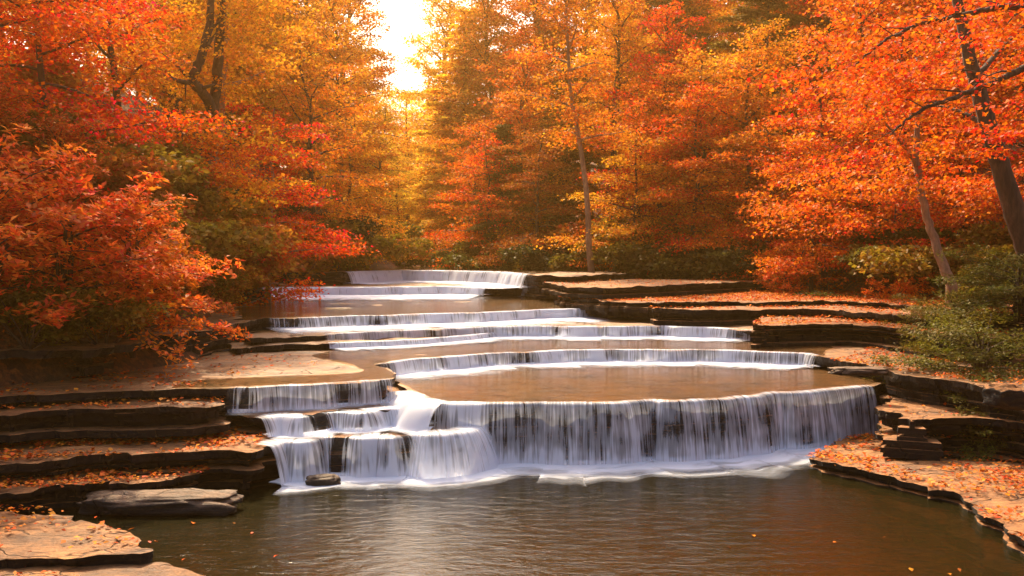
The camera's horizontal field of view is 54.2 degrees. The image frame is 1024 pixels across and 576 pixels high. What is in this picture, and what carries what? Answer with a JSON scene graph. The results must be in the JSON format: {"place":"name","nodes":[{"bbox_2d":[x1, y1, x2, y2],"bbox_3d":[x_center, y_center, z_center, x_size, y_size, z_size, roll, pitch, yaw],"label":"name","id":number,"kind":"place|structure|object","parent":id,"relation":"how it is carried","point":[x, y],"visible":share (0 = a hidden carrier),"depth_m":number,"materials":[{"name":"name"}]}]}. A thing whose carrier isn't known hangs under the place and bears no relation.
{"place":"outdoors","nodes":[
{"label":"outdoors","id":0,"kind":"place"},
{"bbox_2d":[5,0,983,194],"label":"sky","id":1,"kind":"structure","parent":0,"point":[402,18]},
{"bbox_2d":[0,47,1023,431],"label":"ground","id":2,"kind":"structure","parent":0,"point":[20,371],"depth_m":19.00,"materials":[{"name":"brown soil"}]},
{"bbox_2d":[0,105,100,198],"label":"shrub","id":3,"kind":"object","parent":2,"relation":"on","point":[29,138],"visible":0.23,"depth_m":19.29,"materials":[{"name":"brown plant"}]},
{"bbox_2d":[0,67,101,198],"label":"red shrub","id":4,"kind":"object","parent":2,"relation":"on","point":[16,117],"visible":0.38,"depth_m":18.42,"materials":[{"name":"brown plant"}]},
{"bbox_2d":[0,53,121,125],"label":"rust bush","id":5,"kind":"object","parent":2,"relation":"on","point":[68,79],"visible":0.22,"depth_m":22.22,"materials":[{"name":"brown plant"}]},
{"bbox_2d":[0,0,128,132],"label":"maple tree","id":6,"kind":"object","parent":2,"relation":"on","point":[17,23],"visible":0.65,"depth_m":18.81,"materials":[{"name":"brown plant"}]},
{"bbox_2d":[0,109,133,236],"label":"red shrub","id":7,"kind":"object","parent":2,"relation":"on","point":[57,126],"visible":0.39,"depth_m":18.66,"materials":[{"name":"brown plant"}]},
{"bbox_2d":[0,123,140,289],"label":"red shrub","id":8,"kind":"object","parent":2,"relation":"on","point":[36,252],"visible":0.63,"depth_m":16.05,"materials":[{"name":"brown plant"}]},
{"bbox_2d":[0,268,146,349],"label":"green bush","id":9,"kind":"object","parent":2,"relation":"on","point":[12,298],"visible":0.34,"depth_m":16.16,"materials":[{"name":"brown plant"}]},
{"bbox_2d":[0,511,152,568],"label":"rock ledge","id":10,"kind":"object","parent":2,"relation":"on","point":[43,545],"visible":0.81,"depth_m":10.90,"materials":[{"name":"stone"}]},
{"bbox_2d":[9,147,188,234],"bbox_3d":[-8.583,-1.916,21.769,4.846,2.132,5.184,1,2,25],"label":"rust bush","id":11,"kind":"object","parent":2,"relation":"on","point":[124,164],"visible":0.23,"depth_m":20.14,"materials":[{"name":"brown plant"}]},
{"bbox_2d":[0,472,201,512],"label":"rock ledge","id":12,"kind":"object","parent":2,"relation":"on","point":[67,495],"visible":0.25,"depth_m":13.18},
{"bbox_2d":[0,562,202,575],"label":"rock ledge","id":13,"kind":"object","parent":2,"relation":"on","point":[158,569],"visible":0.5,"depth_m":10.35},
{"bbox_2d":[0,351,315,575],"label":"fallen leaves","id":14,"kind":"object","parent":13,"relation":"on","point":[5,457],"visible":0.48,"depth_m":14.09,"materials":[{"name":"orange plant"}]},
{"bbox_2d":[0,399,230,442],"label":"rock ledge","id":15,"kind":"object","parent":2,"relation":"on","point":[149,419],"visible":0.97,"depth_m":14.62,"materials":[{"name":"stone"}]},
{"bbox_2d":[0,166,236,343],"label":"red shrub","id":16,"kind":"object","parent":2,"relation":"on","point":[130,209],"visible":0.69,"depth_m":16.41,"materials":[{"name":"brown plant"}]},
{"bbox_2d":[0,310,242,377],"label":"rock ledge","id":17,"kind":"object","parent":2,"relation":"on","point":[83,353],"visible":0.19,"depth_m":16.81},
{"bbox_2d":[0,283,170,357],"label":"green bush","id":18,"kind":"object","parent":17,"relation":"on","point":[123,312],"visible":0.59,"depth_m":16.46,"materials":[{"name":"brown plant"}]},
{"bbox_2d":[0,0,251,223],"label":"maple tree","id":19,"kind":"object","parent":2,"relation":"on","point":[117,125],"visible":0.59,"depth_m":19.91,"materials":[{"name":"brown plant"}]},
{"bbox_2d":[39,187,252,375],"bbox_3d":[-6.815,-0.213,18.042,3.607,3.302,3.960,0,2,12],"label":"red shrub","id":20,"kind":"object","parent":2,"relation":"on","point":[157,205],"visible":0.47,"depth_m":17.55,"materials":[{"name":"brown plant"}]},
{"bbox_2d":[2,0,295,213],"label":"maple tree","id":21,"kind":"object","parent":2,"relation":"on","point":[113,59],"visible":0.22,"depth_m":24.61,"materials":[{"name":"brown plant"}]},
{"bbox_2d":[79,124,225,216],"bbox_3d":[-10.012,-2.556,23.412,6.272,2.759,6.708,0,2,-12],"label":"olive bush","id":22,"kind":"object","parent":2,"relation":"on","point":[179,153],"visible":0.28,"depth_m":23.77,"materials":[{"name":"green plant"}]},
{"bbox_2d":[86,194,283,268],"bbox_3d":[-7.409,-1.015,22.529,5.489,2.258,5.131,-1,2,-31],"label":"olive bush","id":23,"kind":"object","parent":2,"relation":"on","point":[227,236],"visible":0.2,"depth_m":22.55,"materials":[{"name":"green plant"}]},
{"bbox_2d":[113,0,310,191],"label":"maple tree","id":24,"kind":"object","parent":2,"relation":"on","point":[229,94],"visible":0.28,"depth_m":32.81,"materials":[{"name":"orange plant"}]},
{"bbox_2d":[73,0,356,213],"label":"forked tree","id":25,"kind":"object","parent":2,"relation":"on","point":[211,100],"visible":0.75,"depth_m":27.09,"materials":[{"name":"brown plant"}]},
{"bbox_2d":[0,424,461,489],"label":"rock ledge","id":26,"kind":"object","parent":2,"relation":"on","point":[241,465],"visible":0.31,"depth_m":14.21,"materials":[{"name":"stone"}]},
{"bbox_2d":[260,432,429,490],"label":"waterfall","id":27,"kind":"structure","parent":26,"relation":"attached to","point":[391,471],"depth_m":14.80,"materials":[{"name":"liquid"}]},
{"bbox_2d":[218,217,305,302],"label":"rust bush","id":28,"kind":"object","parent":2,"relation":"on","point":[267,266],"visible":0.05,"depth_m":30.94,"materials":[{"name":"brown plant"}]},
{"bbox_2d":[212,101,381,306],"bbox_3d":[-7.974,-2.154,31.628,7.130,7.629,6.659,-2,2,-43],"label":"maple tree","id":29,"kind":"object","parent":2,"relation":"on","point":[305,250],"visible":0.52,"depth_m":31.77,"materials":[{"name":"orange plant"}]},
{"bbox_2d":[219,385,399,434],"bbox_3d":[-5.830,2.504,17.800,9.332,1.313,5.505,0,2,-7],"label":"rock ledge","id":30,"kind":"object","parent":2,"relation":"on","point":[318,419],"visible":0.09,"depth_m":15.70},
{"bbox_2d":[264,406,438,437],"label":"waterfall","id":31,"kind":"structure","parent":30,"relation":"attached to","point":[283,423],"depth_m":15.45,"materials":[{"name":"liquid"}]},
{"bbox_2d":[264,234,363,286],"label":"rust bush","id":32,"kind":"object","parent":2,"relation":"on","point":[313,266],"visible":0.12,"depth_m":40.71,"materials":[{"name":"brown plant"}]},
{"bbox_2d":[235,22,394,257],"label":"maple tree","id":33,"kind":"object","parent":2,"relation":"on","point":[288,89],"visible":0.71,"depth_m":42.49,"materials":[{"name":"brown plant"}]},
{"bbox_2d":[237,0,402,195],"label":"maple tree","id":34,"kind":"object","parent":2,"relation":"on","point":[370,87],"visible":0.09,"depth_m":64.96,"materials":[{"name":"brown plant"}]},
{"bbox_2d":[268,0,421,214],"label":"maple tree","id":35,"kind":"object","parent":2,"relation":"on","point":[372,124],"visible":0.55,"depth_m":53.30,"materials":[{"name":"brown plant"}]},
{"bbox_2d":[284,0,421,200],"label":"maple tree","id":36,"kind":"object","parent":2,"relation":"on","point":[389,70],"visible":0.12,"depth_m":73.45,"materials":[{"name":"brown plant"}]},
{"bbox_2d":[305,86,406,217],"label":"maple tree","id":37,"kind":"object","parent":2,"relation":"on","point":[390,154],"visible":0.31,"depth_m":56.48,"materials":[{"name":"brown plant"}]},
{"bbox_2d":[295,113,417,269],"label":"maple tree","id":38,"kind":"object","parent":2,"relation":"on","point":[394,178],"visible":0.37,"depth_m":45.70,"materials":[{"name":"brown plant"}]},
{"bbox_2d":[227,333,491,354],"bbox_3d":[-2.894,1.266,25.649,9.102,0.370,6.944,-1,2,-20],"label":"rock ledge","id":39,"kind":"object","parent":2,"relation":"on","point":[238,348],"visible":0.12,"depth_m":21.96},
{"bbox_2d":[329,332,497,349],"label":"waterfall","id":40,"kind":"structure","parent":39,"relation":"attached to","point":[457,339],"depth_m":22.90,"materials":[{"name":"liquid"}]},
{"bbox_2d":[149,296,583,356],"bbox_3d":[2.235,0.772,36.421,31.906,0.903,23.674,-1,2,-26],"label":"rock ledge","id":41,"kind":"object","parent":2,"relation":"on","point":[218,344],"visible":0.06,"depth_m":23.92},
{"bbox_2d":[236,295,570,321],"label":"stream water","id":42,"kind":"structure","parent":41,"relation":"on","point":[356,306],"depth_m":29.76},
{"bbox_2d":[274,308,638,331],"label":"waterfall","id":43,"kind":"structure","parent":41,"relation":"attached to","point":[501,318],"depth_m":26.02,"materials":[{"name":"liquid"}]},
{"bbox_2d":[300,215,438,270],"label":"olive bush","id":44,"kind":"object","parent":2,"relation":"on","point":[380,243],"visible":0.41,"depth_m":44.29,"materials":[{"name":"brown plant"}]},
{"bbox_2d":[226,282,524,300],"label":"rock ledge","id":45,"kind":"object","parent":2,"relation":"on","point":[507,292],"visible":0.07,"depth_m":39.19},
{"bbox_2d":[271,286,484,300],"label":"waterfall","id":46,"kind":"structure","parent":45,"relation":"attached to","point":[405,292],"depth_m":37.72,"materials":[{"name":"liquid"}]},
{"bbox_2d":[378,0,484,215],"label":"maple tree","id":47,"kind":"object","parent":2,"relation":"on","point":[431,70],"visible":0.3,"depth_m":83.58,"materials":[{"name":"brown plant"}]},
{"bbox_2d":[398,119,499,261],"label":"maple tree","id":48,"kind":"object","parent":2,"relation":"on","point":[455,179],"visible":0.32,"depth_m":60.76,"materials":[{"name":"brown plant"}]},
{"bbox_2d":[263,268,637,298],"bbox_3d":[-3.974,-0.583,51.883,24.362,0.856,36.357,0,2,0],"label":"rock ledge","id":49,"kind":"object","parent":2,"relation":"on","point":[533,283],"visible":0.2,"depth_m":37.22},
{"bbox_2d":[347,270,526,288],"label":"waterfall","id":50,"kind":"structure","parent":49,"relation":"attached to","point":[487,279],"depth_m":43.51,"materials":[{"name":"liquid"}]},
{"bbox_2d":[402,7,501,263],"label":"conifer tree","id":51,"kind":"object","parent":2,"relation":"on","point":[460,82],"visible":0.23,"depth_m":72.55,"materials":[{"name":"yellow plant"}]},
{"bbox_2d":[415,137,550,268],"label":"maple tree","id":52,"kind":"object","parent":2,"relation":"on","point":[480,196],"visible":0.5,"depth_m":53.58,"materials":[{"name":"brown plant"}]},
{"bbox_2d":[413,0,553,225],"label":"maple tree","id":53,"kind":"object","parent":2,"relation":"on","point":[487,41],"visible":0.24,"depth_m":70.34,"materials":[{"name":"brown plant"}]},
{"bbox_2d":[457,122,538,267],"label":"conifer tree","id":54,"kind":"object","parent":2,"relation":"on","point":[502,131],"visible":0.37,"depth_m":54.47,"materials":[{"name":"brown plant"}]},
{"bbox_2d":[245,318,752,345],"bbox_3d":[0.173,1.143,27.327,13.230,0.512,16.233,1,2,38],"label":"rock ledge","id":55,"kind":"object","parent":2,"relation":"on","point":[740,332],"visible":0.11,"depth_m":24.62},
{"bbox_2d":[329,326,751,340],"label":"waterfall","id":56,"kind":"structure","parent":55,"relation":"attached to","point":[677,332],"depth_m":25.01,"materials":[{"name":"liquid"}]},
{"bbox_2d":[0,338,1023,458],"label":"rock ledge","id":57,"kind":"object","parent":2,"relation":"on","point":[905,383],"visible":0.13,"depth_m":17.02,"materials":[{"name":"stone"}]},
{"bbox_2d":[233,380,392,412],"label":"waterfall","id":58,"kind":"structure","parent":57,"relation":"attached to","point":[310,405],"depth_m":15.80,"materials":[{"name":"liquid"}]},
{"bbox_2d":[175,338,832,387],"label":"stream water","id":59,"kind":"structure","parent":57,"relation":"on","point":[490,344],"depth_m":22.18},
{"bbox_2d":[390,349,818,377],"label":"waterfall","id":60,"kind":"structure","parent":57,"relation":"attached to","point":[592,357],"depth_m":21.39,"materials":[{"name":"liquid"}]},
{"bbox_2d":[552,278,1023,384],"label":"fallen leaves","id":61,"kind":"object","parent":57,"relation":"on","point":[765,297],"visible":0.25,"depth_m":26.93,"materials":[{"name":"orange plant"}]},
{"bbox_2d":[445,39,591,245],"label":"maple tree","id":62,"kind":"object","parent":2,"relation":"on","point":[507,107],"visible":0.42,"depth_m":55.18,"materials":[{"name":"brown plant"}]},
{"bbox_2d":[453,0,603,220],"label":"maple tree","id":63,"kind":"object","parent":2,"relation":"on","point":[521,40],"visible":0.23,"depth_m":64.32,"materials":[{"name":"brown plant"}]},
{"bbox_2d":[459,126,599,267],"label":"maple tree","id":64,"kind":"object","parent":2,"relation":"on","point":[552,165],"visible":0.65,"depth_m":49.66,"materials":[{"name":"brown plant"}]},
{"bbox_2d":[487,116,603,267],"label":"maple tree","id":65,"kind":"object","parent":2,"relation":"on","point":[571,177],"visible":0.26,"depth_m":52.87,"materials":[{"name":"brown plant"}]},
{"bbox_2d":[505,65,610,239],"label":"conifer tree","id":66,"kind":"object","parent":2,"relation":"on","point":[574,155],"visible":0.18,"depth_m":53.26,"materials":[{"name":"brown plant"}]},
{"bbox_2d":[499,0,643,272],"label":"birch tree","id":67,"kind":"object","parent":2,"relation":"on","point":[570,86],"visible":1,"depth_m":40.62,"materials":[{"name":"orange plant"}]},
{"bbox_2d":[539,0,674,219],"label":"tree","id":68,"kind":"object","parent":2,"relation":"on","point":[617,15],"visible":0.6,"depth_m":49.64,"materials":[{"name":"brown plant"}]},
{"bbox_2d":[534,123,706,271],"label":"maple tree","id":69,"kind":"object","parent":2,"relation":"on","point":[625,232],"visible":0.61,"depth_m":41.48,"materials":[{"name":"brown plant"}]},
{"bbox_2d":[393,364,883,459],"bbox_3d":[3.009,2.401,21.318,12.292,1.505,9.393,-1,2,-25],"label":"rock ledge","id":70,"kind":"object","parent":2,"relation":"on","point":[526,425],"visible":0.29,"depth_m":16.75,"materials":[{"name":"stone"}]},
{"bbox_2d":[380,391,444,432],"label":"waterfall","id":71,"kind":"structure","parent":70,"relation":"attached to","point":[416,411],"depth_m":15.79,"materials":[{"name":"liquid"}]},
{"bbox_2d":[395,364,879,401],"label":"stream water","id":72,"kind":"structure","parent":70,"relation":"on","point":[795,372],"depth_m":18.84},
{"bbox_2d":[435,385,877,476],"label":"waterfall","id":73,"kind":"structure","parent":70,"relation":"attached to","point":[759,452],"depth_m":15.89,"materials":[{"name":"liquid"}]},
{"bbox_2d":[542,62,741,268],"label":"maple tree","id":74,"kind":"object","parent":2,"relation":"on","point":[670,71],"visible":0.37,"depth_m":43.58,"materials":[{"name":"brown plant"}]},
{"bbox_2d":[576,0,750,222],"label":"maple tree","id":75,"kind":"object","parent":2,"relation":"on","point":[672,37],"visible":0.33,"depth_m":46.67,"materials":[{"name":"brown plant"}]},
{"bbox_2d":[541,278,798,299],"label":"rock ledge","id":76,"kind":"object","parent":2,"relation":"on","point":[605,290],"visible":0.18,"depth_m":30.91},
{"bbox_2d":[595,80,770,274],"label":"maple tree","id":77,"kind":"object","parent":2,"relation":"on","point":[698,162],"visible":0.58,"depth_m":40.24,"materials":[{"name":"brown plant"}]},
{"bbox_2d":[590,235,796,279],"bbox_3d":[6.801,-0.643,38.952,6.557,2.885,7.013,-1,2,-25],"label":"green bush","id":78,"kind":"object","parent":2,"relation":"on","point":[657,265],"visible":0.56,"depth_m":38.72,"materials":[{"name":"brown plant"}]},
{"bbox_2d":[616,46,795,243],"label":"maple tree","id":79,"kind":"object","parent":2,"relation":"on","point":[698,55],"visible":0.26,"depth_m":42.44,"materials":[{"name":"brown plant"}]},
{"bbox_2d":[657,242,800,279],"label":"green bush","id":80,"kind":"object","parent":2,"relation":"on","point":[731,258],"visible":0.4,"depth_m":36.64,"materials":[{"name":"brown plant"}]},
{"bbox_2d":[629,42,847,270],"bbox_3d":[8.691,-4.393,40.572,9.196,10.470,7.806,1,2,37],"label":"maple tree","id":81,"kind":"object","parent":2,"relation":"on","point":[741,141],"visible":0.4,"depth_m":39.65,"materials":[{"name":"brown plant"}]},
{"bbox_2d":[664,14,829,222],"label":"maple tree","id":82,"kind":"object","parent":2,"relation":"on","point":[767,49],"visible":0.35,"depth_m":41.50,"materials":[{"name":"brown plant"}]},
{"bbox_2d":[674,118,852,290],"bbox_3d":[9.886,-2.485,36.724,6.326,7.247,6.773,-1,2,-31],"label":"maple tree","id":83,"kind":"object","parent":2,"relation":"on","point":[742,194],"visible":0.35,"depth_m":36.86,"materials":[{"name":"brown plant"}]},
{"bbox_2d":[703,0,846,190],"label":"conifer tree","id":84,"kind":"object","parent":2,"relation":"on","point":[752,13],"visible":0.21,"depth_m":50.18,"materials":[{"name":"brown plant"}]},
{"bbox_2d":[554,290,1023,327],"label":"rock ledge","id":85,"kind":"object","parent":2,"relation":"on","point":[632,309],"visible":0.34,"depth_m":27.33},
{"bbox_2d":[650,306,946,327],"bbox_3d":[7.924,0.659,28.632,8.571,0.480,13.092,1,2,22],"label":"rock ledge","id":86,"kind":"object","parent":2,"relation":"on","point":[717,316],"visible":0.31,"depth_m":25.66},
{"bbox_2d":[720,56,886,290],"bbox_3d":[11.591,-3.420,35.670,7.942,9.042,6.741,0,2,-6],"label":"maple tree","id":87,"kind":"object","parent":2,"relation":"on","point":[796,164],"visible":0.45,"depth_m":35.17,"materials":[{"name":"brown plant"}]},
{"bbox_2d":[734,135,907,293],"bbox_3d":[10.075,-1.794,33.154,5.660,6.485,6.060,0,2,15],"label":"maple tree","id":88,"kind":"object","parent":2,"relation":"on","point":[777,262],"visible":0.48,"depth_m":33.04,"materials":[{"name":"brown plant"}]},
{"bbox_2d":[768,0,965,210],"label":"maple tree","id":89,"kind":"object","parent":2,"relation":"on","point":[838,3],"visible":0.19,"depth_m":37.47,"materials":[{"name":"brown plant"}]},
{"bbox_2d":[766,0,976,198],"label":"autumn tree","id":90,"kind":"object","parent":2,"relation":"on","point":[908,4],"visible":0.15,"depth_m":42.25,"materials":[{"name":"brown plant"}]},
{"bbox_2d":[733,0,1023,165],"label":"arching tree","id":91,"kind":"object","parent":2,"relation":"on","point":[909,94],"visible":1,"depth_m":18.80,"materials":[{"name":"brown plant"}]},
{"bbox_2d":[735,0,1023,307],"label":"crooked tree","id":92,"kind":"object","parent":2,"relation":"on","point":[933,235],"visible":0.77,"depth_m":23.98,"materials":[{"name":"orange plant"}]},
{"bbox_2d":[750,316,1011,365],"bbox_3d":[9.270,1.077,25.757,6.551,0.741,12.809,1,2,27],"label":"rock ledge","id":93,"kind":"object","parent":2,"relation":"on","point":[834,333],"visible":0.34,"depth_m":22.83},
{"bbox_2d":[792,0,1023,289],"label":"leaning tree","id":94,"kind":"object","parent":2,"relation":"on","point":[1008,193],"visible":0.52,"depth_m":23.35,"materials":[{"name":"brown plant"}]},
{"bbox_2d":[793,15,1022,289],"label":"maple tree","id":95,"kind":"object","parent":2,"relation":"on","point":[897,224],"visible":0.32,"depth_m":31.22,"materials":[{"name":"brown plant"}]},
{"bbox_2d":[831,223,999,290],"bbox_3d":[11.937,-0.794,31.332,6.099,2.509,5.702,-1,2,-23],"label":"olive bush","id":96,"kind":"object","parent":2,"relation":"on","point":[851,259],"visible":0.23,"depth_m":30.96,"materials":[{"name":"green plant"}]},
{"bbox_2d":[808,434,1023,554],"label":"rock ledge","id":97,"kind":"object","parent":2,"relation":"on","point":[988,497],"visible":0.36,"depth_m":14.30,"materials":[{"name":"stone"}]},
{"bbox_2d":[805,396,1023,535],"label":"fallen leaves","id":98,"kind":"object","parent":97,"relation":"on","point":[989,510],"visible":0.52,"depth_m":14.65,"materials":[{"name":"orange plant"}]},
{"bbox_2d":[836,51,1023,279],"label":"maple tree","id":99,"kind":"object","parent":2,"relation":"on","point":[957,220],"visible":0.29,"depth_m":30.37,"materials":[{"name":"brown plant"}]},
{"bbox_2d":[852,220,1018,285],"bbox_3d":[12.590,-0.644,28.366,6.099,2.509,5.702,0,2,10],"label":"olive bush","id":100,"kind":"object","parent":2,"relation":"on","point":[925,260],"visible":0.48,"depth_m":27.46,"materials":[{"name":"green plant"}]},
{"bbox_2d":[852,0,1023,212],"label":"maple tree","id":101,"kind":"object","parent":2,"relation":"on","point":[935,50],"visible":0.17,"depth_m":35.72,"materials":[{"name":"brown plant"}]},
{"bbox_2d":[864,306,1023,440],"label":"green shrub","id":102,"kind":"object","parent":2,"relation":"on","point":[978,357],"visible":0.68,"depth_m":17.56,"materials":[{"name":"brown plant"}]},
{"bbox_2d":[877,288,1017,348],"bbox_3d":[9.498,0.791,21.764,3.176,1.656,3.710,0,2,-10],"label":"green shrub","id":103,"kind":"object","parent":2,"relation":"on","point":[916,306],"visible":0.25,"depth_m":21.28,"materials":[{"name":"brown plant"}]},
{"bbox_2d":[874,393,1023,463],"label":"rock ledge","id":104,"kind":"object","parent":2,"relation":"on","point":[913,440],"visible":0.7,"depth_m":15.70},
{"bbox_2d":[911,243,1023,328],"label":"green shrub","id":105,"kind":"object","parent":2,"relation":"on","point":[1014,291],"visible":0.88,"depth_m":20.48,"materials":[{"name":"brown plant"}]},
{"bbox_2d":[923,18,1023,254],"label":"maple tree","id":106,"kind":"object","parent":2,"relation":"on","point":[1014,98],"visible":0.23,"depth_m":28.21,"materials":[{"name":"brown plant"}]},
{"bbox_2d":[14,458,1023,575],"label":"pool water","id":107,"kind":"structure","parent":0,"point":[796,517],"depth_m":12.14,"materials":[{"name":"liquid"}]},
{"bbox_2d":[76,488,243,515],"bbox_3d":[-4.603,2.813,13.076,2.147,0.335,0.798,0,2,-1],"label":"boulder","id":108,"kind":"object","parent":107,"relation":"in","point":[172,502],"visible":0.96,"depth_m":12.79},
{"bbox_2d":[402,426,521,484],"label":"waterfall","id":109,"kind":"structure","parent":107,"relation":"on","point":[437,465],"depth_m":14.95,"materials":[{"name":"liquid"}]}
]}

